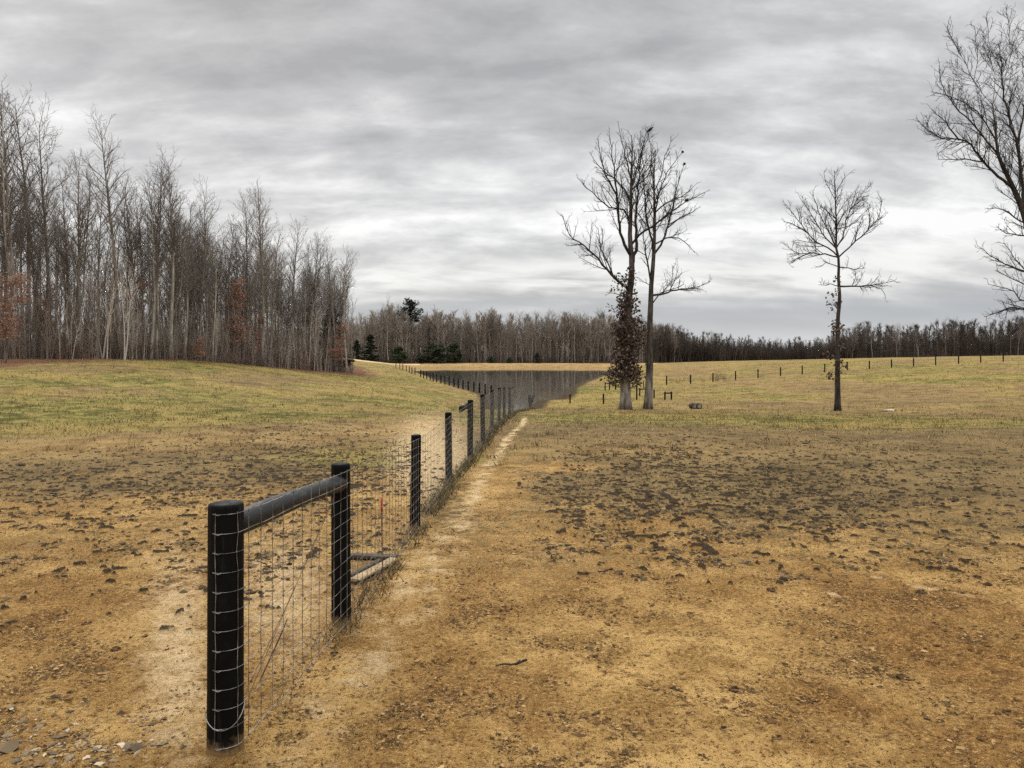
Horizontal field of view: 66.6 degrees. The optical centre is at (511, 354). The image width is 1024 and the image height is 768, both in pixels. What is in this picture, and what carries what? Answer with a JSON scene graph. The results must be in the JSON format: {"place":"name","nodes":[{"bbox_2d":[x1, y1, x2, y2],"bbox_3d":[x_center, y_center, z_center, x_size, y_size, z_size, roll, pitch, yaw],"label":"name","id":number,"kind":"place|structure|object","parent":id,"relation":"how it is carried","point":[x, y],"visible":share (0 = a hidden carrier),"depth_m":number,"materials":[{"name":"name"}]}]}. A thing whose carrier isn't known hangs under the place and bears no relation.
{"place":"outdoors","nodes":[
{"label":"outdoors","id":0,"kind":"place"},
{"bbox_2d":[0,676,204,767],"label":"gravel","id":1,"kind":"structure","parent":0,"point":[9,746],"depth_m":3.69,"materials":[{"name":"grey gravel"}]},
{"bbox_2d":[244,407,535,749],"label":"fence line grass","id":2,"kind":"structure","parent":0,"point":[443,496],"depth_m":8.68,"materials":[{"name":"brown plant"}]},
{"bbox_2d":[0,355,1023,767],"bbox_3d":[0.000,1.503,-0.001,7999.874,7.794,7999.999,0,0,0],"label":"ground","id":3,"kind":"structure","parent":0,"point":[746,641],"depth_m":6.73,"materials":[{"name":"brown soil"}]},
{"bbox_2d":[0,247,13,358],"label":"slender woodland tree","id":4,"kind":"object","parent":3,"relation":"on","point":[1,284],"visible":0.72,"depth_m":56.66,"materials":[{"name":"grey plant"}]},
{"bbox_2d":[0,264,34,362],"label":"russet leaved tree","id":5,"kind":"object","parent":3,"relation":"on","point":[8,335],"visible":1,"depth_m":49.64,"materials":[{"name":"brown plant"}]},
{"bbox_2d":[1,195,34,357],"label":"slender woodland tree","id":6,"kind":"object","parent":3,"relation":"on","point":[18,258],"visible":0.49,"depth_m":58.80,"materials":[{"name":"grey plant"}]},
{"bbox_2d":[0,159,39,349],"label":"bare woodland tree","id":7,"kind":"object","parent":3,"relation":"on","point":[4,270],"visible":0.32,"depth_m":59.65,"materials":[{"name":"grey plant"}]},
{"bbox_2d":[0,73,51,357],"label":"bare woodland tree","id":8,"kind":"object","parent":3,"relation":"on","point":[10,235],"visible":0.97,"depth_m":57.22,"materials":[{"name":"grey plant"}]},
{"bbox_2d":[11,178,45,350],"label":"bare woodland tree","id":9,"kind":"object","parent":3,"relation":"on","point":[21,265],"visible":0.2,"depth_m":65.84,"materials":[{"name":"grey plant"}]},
{"bbox_2d":[9,179,63,316],"bbox_3d":[-39.073,-7.431,63.624,4.043,15.572,4.367,0,0,29],"label":"bare woodland tree","id":10,"kind":"object","parent":3,"relation":"on","point":[34,267],"visible":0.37,"depth_m":63.82,"materials":[{"name":"grey plant"}]},
{"bbox_2d":[0,84,73,356],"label":"bare woodland tree","id":11,"kind":"object","parent":3,"relation":"on","point":[28,258],"visible":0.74,"depth_m":59.56,"materials":[{"name":"grey plant"}]},
{"bbox_2d":[23,235,55,354],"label":"slender woodland tree","id":12,"kind":"object","parent":3,"relation":"on","point":[38,282],"visible":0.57,"depth_m":61.76,"materials":[{"name":"grey plant"}]},
{"bbox_2d":[24,161,65,330],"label":"bare woodland tree","id":13,"kind":"object","parent":3,"relation":"on","point":[48,186],"visible":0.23,"depth_m":70.22,"materials":[{"name":"grey plant"}]},
{"bbox_2d":[6,95,86,356],"bbox_3d":[-36.456,-9.954,61.189,5.657,21.029,5.140,0,0,2],"label":"bare woodland tree","id":14,"kind":"object","parent":3,"relation":"on","point":[42,187],"visible":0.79,"depth_m":61.00,"materials":[{"name":"grey plant"}]},
{"bbox_2d":[32,279,62,336],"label":"russet leaved tree","id":15,"kind":"object","parent":3,"relation":"on","point":[42,310],"visible":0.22,"depth_m":65.89,"materials":[{"name":"brown plant"}]},
{"bbox_2d":[40,194,73,355],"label":"bare woodland tree","id":16,"kind":"object","parent":3,"relation":"on","point":[50,266],"visible":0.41,"depth_m":64.53,"materials":[{"name":"grey plant"}]},
{"bbox_2d":[37,156,97,334],"bbox_3d":[-36.309,-7.810,63.824,4.448,16.534,4.041,0,0,-19],"label":"bare woodland tree","id":17,"kind":"object","parent":3,"relation":"on","point":[65,260],"visible":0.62,"depth_m":63.46,"materials":[{"name":"grey plant"}]},
{"bbox_2d":[37,150,115,338],"bbox_3d":[-34.748,-8.137,62.483,5.483,17.280,4.394,0,0,23],"label":"bare woodland tree","id":18,"kind":"object","parent":3,"relation":"on","point":[78,242],"visible":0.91,"depth_m":62.82,"materials":[{"name":"grey plant"}]},
{"bbox_2d":[51,180,104,331],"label":"bare woodland tree","id":19,"kind":"object","parent":3,"relation":"on","point":[80,237],"visible":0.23,"depth_m":74.36,"materials":[{"name":"grey plant"}]},
{"bbox_2d":[71,211,106,331],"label":"slender woodland tree","id":20,"kind":"object","parent":3,"relation":"on","point":[91,258],"visible":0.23,"depth_m":72.29,"materials":[{"name":"grey plant"}]},
{"bbox_2d":[69,179,121,344],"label":"bare woodland tree","id":21,"kind":"object","parent":3,"relation":"on","point":[99,248],"visible":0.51,"depth_m":69.55,"materials":[{"name":"grey plant"}]},
{"bbox_2d":[81,206,122,330],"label":"bare woodland tree","id":22,"kind":"object","parent":3,"relation":"on","point":[106,256],"visible":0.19,"depth_m":74.18,"materials":[{"name":"grey plant"}]},
{"bbox_2d":[76,103,139,358],"bbox_3d":[-31.649,-9.436,61.247,5.273,20.210,4.875,0,0,-25],"label":"bare woodland tree","id":23,"kind":"object","parent":3,"relation":"on","point":[112,236],"visible":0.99,"depth_m":61.45,"materials":[{"name":"grey plant"}]},
{"bbox_2d":[94,229,126,345],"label":"slender woodland tree","id":24,"kind":"object","parent":3,"relation":"on","point":[108,268],"visible":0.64,"depth_m":63.19,"materials":[{"name":"grey plant"}]},
{"bbox_2d":[96,204,137,329],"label":"bare woodland tree","id":25,"kind":"object","parent":3,"relation":"on","point":[118,253],"visible":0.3,"depth_m":75.44,"materials":[{"name":"grey plant"}]},
{"bbox_2d":[107,198,143,345],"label":"slender woodland tree","id":26,"kind":"object","parent":3,"relation":"on","point":[130,265],"visible":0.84,"depth_m":64.80,"materials":[{"name":"grey plant"}]},
{"bbox_2d":[104,170,152,352],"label":"bare woodland tree","id":27,"kind":"object","parent":3,"relation":"on","point":[128,233],"visible":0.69,"depth_m":65.57,"materials":[{"name":"grey plant"}]},
{"bbox_2d":[113,184,163,338],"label":"bare woodland tree","id":28,"kind":"object","parent":3,"relation":"on","point":[137,207],"visible":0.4,"depth_m":72.26,"materials":[{"name":"grey plant"}]},
{"bbox_2d":[124,271,152,335],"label":"russet leaved tree","id":29,"kind":"object","parent":3,"relation":"on","point":[140,302],"visible":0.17,"depth_m":70.27,"materials":[{"name":"brown plant"}]},
{"bbox_2d":[132,254,162,342],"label":"slender woodland tree","id":30,"kind":"object","parent":3,"relation":"on","point":[144,292],"visible":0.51,"depth_m":68.04,"materials":[{"name":"grey plant"}]},
{"bbox_2d":[134,200,180,359],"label":"bare woodland tree","id":31,"kind":"object","parent":3,"relation":"on","point":[155,271],"visible":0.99,"depth_m":64.59,"materials":[{"name":"grey plant"}]},
{"bbox_2d":[137,173,183,358],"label":"bare woodland tree","id":32,"kind":"object","parent":3,"relation":"on","point":[156,335],"visible":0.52,"depth_m":66.48,"materials":[{"name":"grey plant"}]},
{"bbox_2d":[136,153,189,358],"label":"bare woodland tree","id":33,"kind":"object","parent":3,"relation":"on","point":[154,216],"visible":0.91,"depth_m":65.56,"materials":[{"name":"grey plant"}]},
{"bbox_2d":[143,143,194,359],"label":"bare woodland tree","id":34,"kind":"object","parent":3,"relation":"on","point":[170,351],"visible":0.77,"depth_m":67.68,"materials":[{"name":"grey plant"}]},
{"bbox_2d":[146,184,200,357],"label":"bare woodland tree","id":35,"kind":"object","parent":3,"relation":"on","point":[178,262],"visible":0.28,"depth_m":70.59,"materials":[{"name":"grey plant"}]},
{"bbox_2d":[148,204,202,350],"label":"bare woodland tree","id":36,"kind":"object","parent":3,"relation":"on","point":[176,278],"visible":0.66,"depth_m":68.71,"materials":[{"name":"grey plant"}]},
{"bbox_2d":[0,326,351,372],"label":"undergrowth","id":37,"kind":"object","parent":3,"relation":"on","point":[190,352],"visible":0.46,"depth_m":65.63,"materials":[{"name":"brown plant"}]},
{"bbox_2d":[0,237,358,372],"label":"sapling thicket","id":38,"kind":"object","parent":3,"relation":"on","point":[317,350],"visible":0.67,"depth_m":67.32,"materials":[{"name":"grey plant"}]},
{"bbox_2d":[175,225,203,359],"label":"bare woodland tree","id":39,"kind":"object","parent":3,"relation":"on","point":[189,276],"visible":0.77,"depth_m":69.75,"materials":[{"name":"grey plant"}]},
{"bbox_2d":[176,224,205,356],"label":"bare woodland tree","id":40,"kind":"object","parent":3,"relation":"on","point":[189,302],"visible":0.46,"depth_m":73.62,"materials":[{"name":"grey plant"}]},
{"bbox_2d":[177,192,207,336],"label":"bare woodland tree","id":41,"kind":"object","parent":3,"relation":"on","point":[189,230],"visible":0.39,"depth_m":75.14,"materials":[{"name":"grey plant"}]},
{"bbox_2d":[179,221,213,359],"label":"bare woodland tree","id":42,"kind":"object","parent":3,"relation":"on","point":[197,261],"visible":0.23,"depth_m":75.02,"materials":[{"name":"grey plant"}]},
{"bbox_2d":[193,336,207,362],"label":"russet leaved tree","id":43,"kind":"object","parent":3,"relation":"on","point":[198,346],"visible":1,"depth_m":66.15,"materials":[{"name":"brown plant"}]},
{"bbox_2d":[182,217,221,360],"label":"bare woodland tree","id":44,"kind":"object","parent":3,"relation":"on","point":[203,278],"visible":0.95,"depth_m":71.10,"materials":[{"name":"grey plant"}]},
{"bbox_2d":[188,211,222,338],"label":"bare woodland tree","id":45,"kind":"object","parent":3,"relation":"on","point":[206,235],"visible":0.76,"depth_m":72.88,"materials":[{"name":"grey plant"}]},
{"bbox_2d":[191,213,219,351],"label":"bare woodland tree","id":46,"kind":"object","parent":3,"relation":"on","point":[208,259],"visible":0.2,"depth_m":77.89,"materials":[{"name":"grey plant"}]},
{"bbox_2d":[184,174,230,360],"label":"bare woodland tree","id":47,"kind":"object","parent":3,"relation":"on","point":[204,223],"visible":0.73,"depth_m":73.26,"materials":[{"name":"grey plant"}]},
{"bbox_2d":[194,236,226,361],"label":"slender woodland tree","id":48,"kind":"object","parent":3,"relation":"on","point":[216,274],"visible":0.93,"depth_m":71.46,"materials":[{"name":"grey plant"}]},
{"bbox_2d":[197,240,225,317],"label":"bare woodland tree","id":49,"kind":"object","parent":3,"relation":"on","point":[215,277],"visible":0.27,"depth_m":79.88,"materials":[{"name":"grey plant"}]},
{"bbox_2d":[213,259,236,362],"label":"slender woodland tree","id":50,"kind":"object","parent":3,"relation":"on","point":[227,299],"visible":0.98,"depth_m":74.33,"materials":[{"name":"grey plant"}]},
{"bbox_2d":[212,214,248,325],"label":"bare woodland tree","id":51,"kind":"object","parent":3,"relation":"on","point":[235,264],"visible":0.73,"depth_m":79.50,"materials":[{"name":"grey plant"}]},
{"bbox_2d":[221,275,250,362],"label":"russet leaved tree","id":52,"kind":"object","parent":3,"relation":"on","point":[235,322],"visible":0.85,"depth_m":76.27,"materials":[{"name":"brown plant"}]},
{"bbox_2d":[218,215,256,323],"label":"bare woodland tree","id":53,"kind":"object","parent":3,"relation":"on","point":[236,257],"visible":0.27,"depth_m":85.34,"materials":[{"name":"grey plant"}]},
{"bbox_2d":[228,233,259,360],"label":"bare woodland tree","id":54,"kind":"object","parent":3,"relation":"on","point":[245,308],"visible":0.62,"depth_m":79.88,"materials":[{"name":"grey plant"}]},
{"bbox_2d":[223,187,274,343],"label":"bare woodland tree","id":55,"kind":"object","parent":3,"relation":"on","point":[240,244],"visible":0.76,"depth_m":79.72,"materials":[{"name":"grey plant"}]},
{"bbox_2d":[244,312,267,354],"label":"russet leaved tree","id":56,"kind":"object","parent":3,"relation":"on","point":[256,334],"visible":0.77,"depth_m":78.73,"materials":[{"name":"brown plant"}]},
{"bbox_2d":[243,240,273,354],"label":"bare woodland tree","id":57,"kind":"object","parent":3,"relation":"on","point":[255,304],"visible":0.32,"depth_m":82.32,"materials":[{"name":"grey plant"}]},
{"bbox_2d":[237,181,290,365],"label":"bare woodland tree","id":58,"kind":"object","parent":3,"relation":"on","point":[259,273],"visible":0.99,"depth_m":78.12,"materials":[{"name":"grey plant"}]},
{"bbox_2d":[264,247,289,347],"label":"slender woodland tree","id":59,"kind":"object","parent":3,"relation":"on","point":[278,296],"visible":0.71,"depth_m":83.42,"materials":[{"name":"grey plant"}]},
{"bbox_2d":[263,227,290,348],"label":"bare woodland tree","id":60,"kind":"object","parent":3,"relation":"on","point":[276,263],"visible":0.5,"depth_m":88.73,"materials":[{"name":"grey plant"}]},
{"bbox_2d":[263,248,300,347],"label":"bare woodland tree","id":61,"kind":"object","parent":3,"relation":"on","point":[284,308],"visible":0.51,"depth_m":88.17,"materials":[{"name":"grey plant"}]},
{"bbox_2d":[271,260,295,331],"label":"slender woodland tree","id":62,"kind":"object","parent":3,"relation":"on","point":[279,295],"visible":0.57,"depth_m":86.95,"materials":[{"name":"grey plant"}]},
{"bbox_2d":[280,261,299,328],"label":"bare woodland tree","id":63,"kind":"object","parent":3,"relation":"on","point":[287,319],"visible":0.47,"depth_m":89.64,"materials":[{"name":"grey plant"}]},
{"bbox_2d":[277,216,316,367],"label":"bare woodland tree","id":64,"kind":"object","parent":3,"relation":"on","point":[293,283],"visible":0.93,"depth_m":83.90,"materials":[{"name":"grey plant"}]},
{"bbox_2d":[292,255,318,368],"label":"bare woodland tree","id":65,"kind":"object","parent":3,"relation":"on","point":[300,293],"visible":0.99,"depth_m":83.89,"materials":[{"name":"grey plant"}]},
{"bbox_2d":[298,262,320,367],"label":"bare woodland tree","id":66,"kind":"object","parent":3,"relation":"on","point":[310,296],"visible":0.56,"depth_m":88.85,"materials":[{"name":"grey plant"}]},
{"bbox_2d":[298,266,321,344],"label":"bare woodland tree","id":67,"kind":"object","parent":3,"relation":"on","point":[308,308],"visible":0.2,"depth_m":91.59,"materials":[{"name":"grey plant"}]},
{"bbox_2d":[297,228,331,356],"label":"bare woodland tree","id":68,"kind":"object","parent":3,"relation":"on","point":[318,274],"visible":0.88,"depth_m":88.32,"materials":[{"name":"grey plant"}]},
{"bbox_2d":[311,235,344,371],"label":"bare woodland tree","id":69,"kind":"object","parent":3,"relation":"on","point":[330,289],"visible":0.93,"depth_m":92.12,"materials":[{"name":"grey plant"}]},
{"bbox_2d":[321,265,342,345],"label":"bare woodland tree","id":70,"kind":"object","parent":3,"relation":"on","point":[329,314],"visible":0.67,"depth_m":93.31,"materials":[{"name":"grey plant"}]},
{"bbox_2d":[315,307,355,366],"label":"cedar","id":71,"kind":"object","parent":3,"relation":"on","point":[338,323],"visible":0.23,"depth_m":94.80,"materials":[{"name":"plant"}]},
{"bbox_2d":[326,320,349,371],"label":"russet leaved tree","id":72,"kind":"object","parent":3,"relation":"on","point":[336,351],"visible":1,"depth_m":89.58,"materials":[{"name":"brown plant"}]},
{"bbox_2d":[323,258,354,371],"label":"bare woodland tree","id":73,"kind":"object","parent":3,"relation":"on","point":[341,311],"visible":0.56,"depth_m":96.21,"materials":[{"name":"grey plant"}]},
{"bbox_2d":[332,240,359,372],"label":"bare woodland tree","id":74,"kind":"object","parent":3,"relation":"on","point":[343,304],"visible":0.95,"depth_m":93.05,"materials":[{"name":"grey plant"}]},
{"bbox_2d":[351,340,364,359],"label":"cedar","id":75,"kind":"object","parent":3,"relation":"on","point":[356,346],"visible":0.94,"depth_m":209.65,"materials":[{"name":"green plant"}]},
{"bbox_2d":[351,559,381,576],"bbox_3d":[-1.294,1.894,6.880,0.050,0.055,0.552,0,0,17],"label":"board","id":76,"kind":"object","parent":3,"relation":"on","point":[366,567],"visible":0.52,"depth_m":6.87,"materials":[{"name":"grey wood"}]},
{"bbox_2d":[205,387,533,756],"bbox_3d":[-0.333,2.017,25.307,0.762,2.644,43.506,0,0,3],"label":"wire fence","id":77,"kind":"object","parent":3,"relation":"on","point":[231,523],"visible":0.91,"depth_m":4.05,"materials":[{"name":"black paint"}]},
{"bbox_2d":[360,334,381,360],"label":"cedar","id":78,"kind":"object","parent":3,"relation":"on","point":[370,339],"visible":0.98,"depth_m":213.56,"materials":[{"name":"green plant"}]},
{"bbox_2d":[351,553,397,559],"bbox_3d":[-1.305,1.903,7.335,0.450,0.036,0.100,0,0,6],"label":"board","id":79,"kind":"object","parent":3,"relation":"on","point":[366,556],"visible":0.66,"depth_m":7.30,"materials":[{"name":"grey wood"}]},
{"bbox_2d":[351,557,398,580],"bbox_3d":[-1.203,1.893,6.864,0.100,0.042,0.761,0,0,17],"label":"board","id":80,"kind":"object","parent":3,"relation":"on","point":[373,571],"visible":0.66,"depth_m":6.77,"materials":[{"name":"beige wood"}]},
{"bbox_2d":[387,346,408,363],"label":"evergreen shrub","id":81,"kind":"object","parent":3,"relation":"on","point":[400,357],"visible":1,"depth_m":231.35,"materials":[{"name":"green plant"}]},
{"bbox_2d":[395,305,409,362],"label":"bare woodland tree","id":82,"kind":"object","parent":3,"relation":"on","point":[403,331],"visible":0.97,"depth_m":242.75,"materials":[{"name":"grey plant"}]},
{"bbox_2d":[395,297,423,362],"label":"pine","id":83,"kind":"object","parent":3,"relation":"on","point":[411,305],"visible":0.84,"depth_m":249.50,"materials":[{"name":"green plant"}]},
{"bbox_2d":[419,343,449,363],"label":"evergreen shrub","id":84,"kind":"object","parent":3,"relation":"on","point":[436,351],"visible":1,"depth_m":232.38,"materials":[{"name":"green plant"}]},
{"bbox_2d":[399,363,491,394],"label":"pond fence","id":85,"kind":"object","parent":3,"relation":"on","point":[441,378],"visible":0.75,"depth_m":88.69,"materials":[{"name":"black paint"}]},
{"bbox_2d":[443,342,463,362],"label":"evergreen shrub","id":86,"kind":"object","parent":3,"relation":"on","point":[455,355],"visible":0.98,"depth_m":233.32,"materials":[{"name":"green plant"}]},
{"bbox_2d":[503,310,513,348],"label":"bare woodland tree","id":87,"kind":"object","parent":3,"relation":"on","point":[508,325],"visible":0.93,"depth_m":242.41,"materials":[{"name":"grey plant"}]},
{"bbox_2d":[0,460,1023,767],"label":"dirt crumbs","id":88,"kind":"object","parent":3,"relation":"on","point":[586,718],"visible":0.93,"depth_m":4.69,"materials":[{"name":"brown soil"}]},
{"bbox_2d":[0,425,1023,611],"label":"pasture clods","id":89,"kind":"object","parent":3,"relation":"on","point":[628,513],"visible":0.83,"depth_m":10.66,"materials":[{"name":"brown soil"}]},
{"bbox_2d":[338,303,687,362],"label":"distant woodland","id":90,"kind":"object","parent":3,"relation":"on","point":[448,323],"visible":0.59,"depth_m":246.83,"materials":[{"name":"brown plant"}]},
{"bbox_2d":[507,309,524,362],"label":"bare woodland tree","id":91,"kind":"object","parent":3,"relation":"on","point":[516,333],"visible":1,"depth_m":240.70,"materials":[{"name":"grey plant"}]},
{"bbox_2d":[557,123,706,409],"bbox_3d":[6.032,-5.110,43.219,8.680,16.524,4.765,0,0,-13],"label":"leafy trunk tree","id":92,"kind":"object","parent":3,"relation":"on","point":[629,372],"visible":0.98,"depth_m":42.78,"materials":[{"name":"brown plant"}]},
{"bbox_2d":[626,132,710,408],"bbox_3d":[8.992,-4.730,44.120,6.255,15.820,3.012,0,0,-27],"label":"bare tree","id":93,"kind":"object","parent":3,"relation":"on","point":[648,400],"visible":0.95,"depth_m":43.39,"materials":[{"name":"grey plant"}]},
{"bbox_2d":[364,349,1020,362],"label":"distant undergrowth","id":94,"kind":"object","parent":3,"relation":"on","point":[593,361],"visible":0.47,"depth_m":240.90,"materials":[{"name":"brown plant"}]},
{"bbox_2d":[645,323,1023,362],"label":"dark brush","id":95,"kind":"object","parent":3,"relation":"on","point":[688,351],"visible":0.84,"depth_m":244.09,"materials":[{"name":"brown plant"}]},
{"bbox_2d":[666,354,1004,384],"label":"field fence","id":96,"kind":"object","parent":3,"relation":"on","point":[824,368],"visible":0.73,"depth_m":97.22,"materials":[{"name":"black paint"}]},
{"bbox_2d":[780,167,897,410],"bbox_3d":[18.275,-3.594,42.288,8.483,13.588,3.417,0,0,-23],"label":"lone tree","id":97,"kind":"object","parent":3,"relation":"on","point":[836,328],"visible":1,"depth_m":42.41,"materials":[{"name":"brown plant"}]},
{"bbox_2d":[656,315,1023,359],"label":"dark woodland","id":98,"kind":"object","parent":3,"relation":"on","point":[962,330],"visible":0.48,"depth_m":255.42,"materials":[{"name":"brown plant"}]},
{"bbox_2d":[905,4,1023,340],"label":"tree","id":99,"kind":"object","parent":3,"relation":"on","point":[1010,184],"visible":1,"depth_m":39.94,"materials":[{"name":"grey plant"}]},
{"bbox_2d":[0,356,1023,468],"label":"field grass","id":100,"kind":"structure","parent":0,"point":[624,418],"depth_m":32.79,"materials":[{"name":"green plant"}]},
{"bbox_2d":[0,380,1023,632],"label":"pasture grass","id":101,"kind":"structure","parent":0,"point":[552,496],"depth_m":12.04,"materials":[{"name":"plant"}]},
{"bbox_2d":[413,368,610,409],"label":"water","id":102,"kind":"structure","parent":0,"point":[538,381],"depth_m":121.49,"materials":[{"name":"grey liquid"}]},
{"bbox_2d":[0,0,1023,352],"label":"sky","id":103,"kind":"structure","parent":0,"point":[444,143],"materials":[{"name":"grey"}]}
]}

